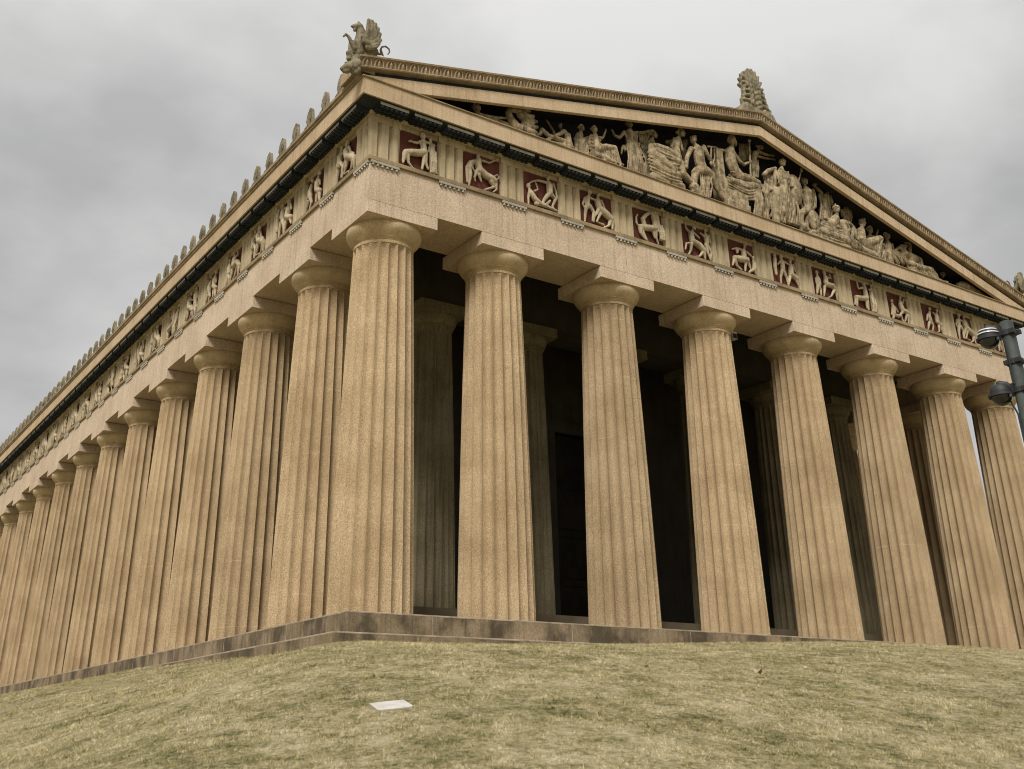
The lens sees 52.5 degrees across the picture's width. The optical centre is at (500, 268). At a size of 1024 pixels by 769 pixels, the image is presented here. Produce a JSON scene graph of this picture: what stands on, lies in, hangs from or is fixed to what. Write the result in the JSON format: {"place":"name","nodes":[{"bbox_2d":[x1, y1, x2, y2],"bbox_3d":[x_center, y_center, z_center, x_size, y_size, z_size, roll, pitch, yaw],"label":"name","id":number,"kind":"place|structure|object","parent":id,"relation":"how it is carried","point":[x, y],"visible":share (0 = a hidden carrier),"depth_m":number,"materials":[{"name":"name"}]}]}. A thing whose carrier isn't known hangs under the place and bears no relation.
{"place":"outdoors","nodes":[
{"label":"outdoors","id":0,"kind":"place"},
{"bbox_2d":[0,639,1023,768],"bbox_3d":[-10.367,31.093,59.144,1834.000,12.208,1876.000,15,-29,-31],"label":"lawn","id":1,"kind":"structure","parent":0,"point":[418,760],"depth_m":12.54,"materials":[{"name":"green plant"}]},
{"bbox_2d":[369,700,412,710],"bbox_3d":[-1.257,4.976,11.729,0.500,0.088,0.500,3,-12,-22],"label":"concrete slab","id":2,"kind":"object","parent":1,"relation":"on","point":[393,705],"depth_m":11.70,"materials":[{"name":"concrete"}]},
{"bbox_2d":[0,54,1023,694],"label":"temple","id":3,"kind":"structure","parent":1,"relation":"on","point":[396,350],"depth_m":33.82,"materials":[{"name":"stone"}]},
{"bbox_2d":[343,18,389,60],"bbox_3d":[-3.721,-6.086,28.981,1.254,1.484,1.397,1,-24,-3],"label":"griffin statue","id":4,"kind":"object","parent":3,"relation":"on","point":[368,41],"visible":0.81,"depth_m":28.65,"materials":[{"name":"stone"}]},
{"bbox_2d":[472,103,511,126],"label":"reclining statue","id":5,"kind":"object","parent":3,"relation":"on","point":[476,107],"visible":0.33,"depth_m":30.82,"materials":[{"name":"stone"}]},
{"bbox_2d":[505,107,538,135],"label":"horse statue","id":6,"kind":"object","parent":3,"relation":"on","point":[527,120],"visible":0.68,"depth_m":31.47,"materials":[{"name":"stone"}]},
{"bbox_2d":[537,119,574,148],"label":"reclining statue","id":7,"kind":"object","parent":3,"relation":"on","point":[564,139],"visible":0.66,"depth_m":32.29,"materials":[{"name":"stone"}]},
{"bbox_2d":[555,435,587,616],"bbox_3d":[2.853,10.177,39.803,2.180,7.520,0.309,15,-29,-31],"label":"door","id":8,"kind":"structure","parent":3,"relation":"in","point":[569,451],"depth_m":39.79,"materials":[{"name":"brown metal"}]},
{"bbox_2d":[573,124,589,153],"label":"seated statue","id":9,"kind":"object","parent":3,"relation":"on","point":[580,142],"visible":0.56,"depth_m":32.83,"materials":[{"name":"stone"}]},
{"bbox_2d":[587,125,623,165],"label":"seated statue","id":10,"kind":"object","parent":3,"relation":"on","point":[606,152],"visible":0.71,"depth_m":33.15,"materials":[{"name":"stone"}]},
{"bbox_2d":[612,121,653,174],"bbox_3d":[4.452,-3.850,34.236,1.991,2.480,0.414,22,-33,-40],"label":"standing statue","id":11,"kind":"object","parent":3,"relation":"on","point":[634,140],"visible":0.81,"depth_m":34.08,"materials":[{"name":"stone"}]},
{"bbox_2d":[640,130,657,173],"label":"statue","id":12,"kind":"object","parent":3,"relation":"on","point":[653,135],"visible":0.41,"depth_m":34.79,"materials":[{"name":"stone"}]},
{"bbox_2d":[647,128,692,188],"bbox_3d":[5.674,-3.719,34.951,2.008,2.785,0.468,15,-29,-31],"label":"reclining statue","id":13,"kind":"object","parent":3,"relation":"on","point":[666,163],"visible":0.8,"depth_m":34.59,"materials":[{"name":"stone"}]},
{"bbox_2d":[665,140,688,171],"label":"standing statue","id":14,"kind":"object","parent":3,"relation":"on","point":[684,143],"visible":0.43,"depth_m":35.96,"materials":[{"name":"stone"}]},
{"bbox_2d":[684,135,725,201],"bbox_3d":[7.174,-3.274,35.809,2.286,2.668,0.406,15,-29,-31],"label":"seated statue","id":15,"kind":"object","parent":3,"relation":"on","point":[703,172],"visible":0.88,"depth_m":35.59,"materials":[{"name":"stone"}]},
{"bbox_2d":[731,331,737,340],"bbox_3d":[7.914,2.177,36.048,0.630,0.560,0.190,15,-29,-31],"label":"floodlight","id":16,"kind":"object","parent":3,"relation":"hanging from","point":[733,336],"visible":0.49,"depth_m":36.02,"materials":[{"name":"black metal"}]},
{"bbox_2d":[709,134,768,217],"bbox_3d":[8.473,-3.237,36.944,2.431,3.643,0.830,15,-29,-31],"label":"seated statue","id":17,"kind":"object","parent":3,"relation":"on","point":[740,189],"visible":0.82,"depth_m":36.71,"materials":[{"name":"stone"}]},
{"bbox_2d":[736,68,775,121],"bbox_3d":[9.371,-6.433,38.674,1.968,2.298,0.521,15,-29,-31],"label":"palmette finial","id":18,"kind":"object","parent":3,"relation":"on","point":[749,84],"visible":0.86,"depth_m":38.51,"materials":[{"name":"stone"}]},
{"bbox_2d":[737,143,775,209],"bbox_3d":[9.669,-2.920,38.123,2.263,3.808,0.483,15,-29,-31],"label":"winged statue","id":19,"kind":"object","parent":3,"relation":"on","point":[743,152],"visible":0.65,"depth_m":38.27,"materials":[{"name":"stone"}]},
{"bbox_2d":[762,158,802,226],"bbox_3d":[10.279,-2.656,37.955,2.633,3.202,0.596,15,-29,-31],"label":"standing statue","id":20,"kind":"object","parent":3,"relation":"on","point":[785,197],"visible":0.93,"depth_m":37.77,"materials":[{"name":"stone"}]},
{"bbox_2d":[796,177,816,231],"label":"statue","id":21,"kind":"object","parent":3,"relation":"on","point":[809,200],"visible":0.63,"depth_m":38.79,"materials":[{"name":"stone"}]},
{"bbox_2d":[811,183,833,221],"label":"standing statue","id":22,"kind":"object","parent":3,"relation":"on","point":[826,201],"visible":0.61,"depth_m":39.72,"materials":[{"name":"stone"}]},
{"bbox_2d":[808,204,865,251],"bbox_3d":[12.577,-1.555,39.067,3.200,2.096,0.467,15,-29,-31],"label":"reclining statue","id":23,"kind":"object","parent":3,"relation":"on","point":[834,228],"visible":0.8,"depth_m":38.79,"materials":[{"name":"stone"}]},
{"bbox_2d":[840,206,852,233],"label":"standing statue","id":24,"kind":"object","parent":3,"relation":"on","point":[845,212],"visible":0.41,"depth_m":40.49,"materials":[{"name":"stone"}]},
{"bbox_2d":[854,218,883,257],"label":"seated statue","id":25,"kind":"object","parent":3,"relation":"on","point":[872,246],"visible":0.69,"depth_m":40.06,"materials":[{"name":"stone"}]},
{"bbox_2d":[865,225,878,237],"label":"seated statue","id":26,"kind":"object","parent":3,"relation":"on","point":[869,229],"visible":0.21,"depth_m":41.06,"materials":[{"name":"stone"}]},
{"bbox_2d":[881,232,894,262],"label":"seated statue","id":27,"kind":"object","parent":3,"relation":"on","point":[887,245],"visible":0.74,"depth_m":40.90,"materials":[{"name":"stone"}]},
{"bbox_2d":[886,242,923,269],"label":"reclining statue","id":28,"kind":"object","parent":3,"relation":"on","point":[902,255],"visible":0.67,"depth_m":41.41,"materials":[{"name":"stone"}]},
{"bbox_2d":[908,261,948,282],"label":"reclining statue","id":29,"kind":"object","parent":3,"relation":"on","point":[926,270],"visible":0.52,"depth_m":41.70,"materials":[{"name":"stone"}]},
{"bbox_2d":[1005,272,1023,293],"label":"griffin statue","id":30,"kind":"object","parent":3,"relation":"on","point":[1018,280],"visible":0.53,"depth_m":45.03,"materials":[{"name":"stone"}]},
{"bbox_2d":[753,668,761,673],"bbox_3d":[3.957,6.189,15.931,0.132,0.097,0.254,-15,-28,29],"label":"fallen leaf","id":31,"kind":"object","parent":1,"relation":"on","point":[758,671],"visible":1,"depth_m":15.91,"materials":[{"name":"beige plant"}]},
{"bbox_2d":[998,320,1023,441],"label":"light pole","id":32,"kind":"object","parent":1,"relation":"on","point":[1014,361],"visible":0.98,"depth_m":13.91,"materials":[{"name":"grey metal"}]},
{"bbox_2d":[976,325,1002,349],"bbox_3d":[6.711,0.943,14.263,0.332,0.349,0.339,15,-29,-31],"label":"floodlight","id":33,"kind":"object","parent":32,"relation":"attached to","point":[988,336],"visible":1,"depth_m":14.17,"materials":[{"name":"black metal"}]},
{"bbox_2d":[988,381,1015,405],"bbox_3d":[6.721,1.677,13.931,0.332,0.349,0.339,15,-29,-31],"label":"floodlight","id":34,"kind":"object","parent":32,"relation":"attached to","point":[1001,393],"visible":1,"depth_m":13.84,"materials":[{"name":"black metal"}]},
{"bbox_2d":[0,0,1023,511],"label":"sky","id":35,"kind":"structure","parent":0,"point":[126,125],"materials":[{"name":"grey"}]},
{"bbox_2d":[955,281,987,296],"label":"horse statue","id":36,"kind":"object","parent":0,"point":[966,285],"visible":0.4,"depth_m":43.08,"materials":[{"name":"stone"}]}
]}

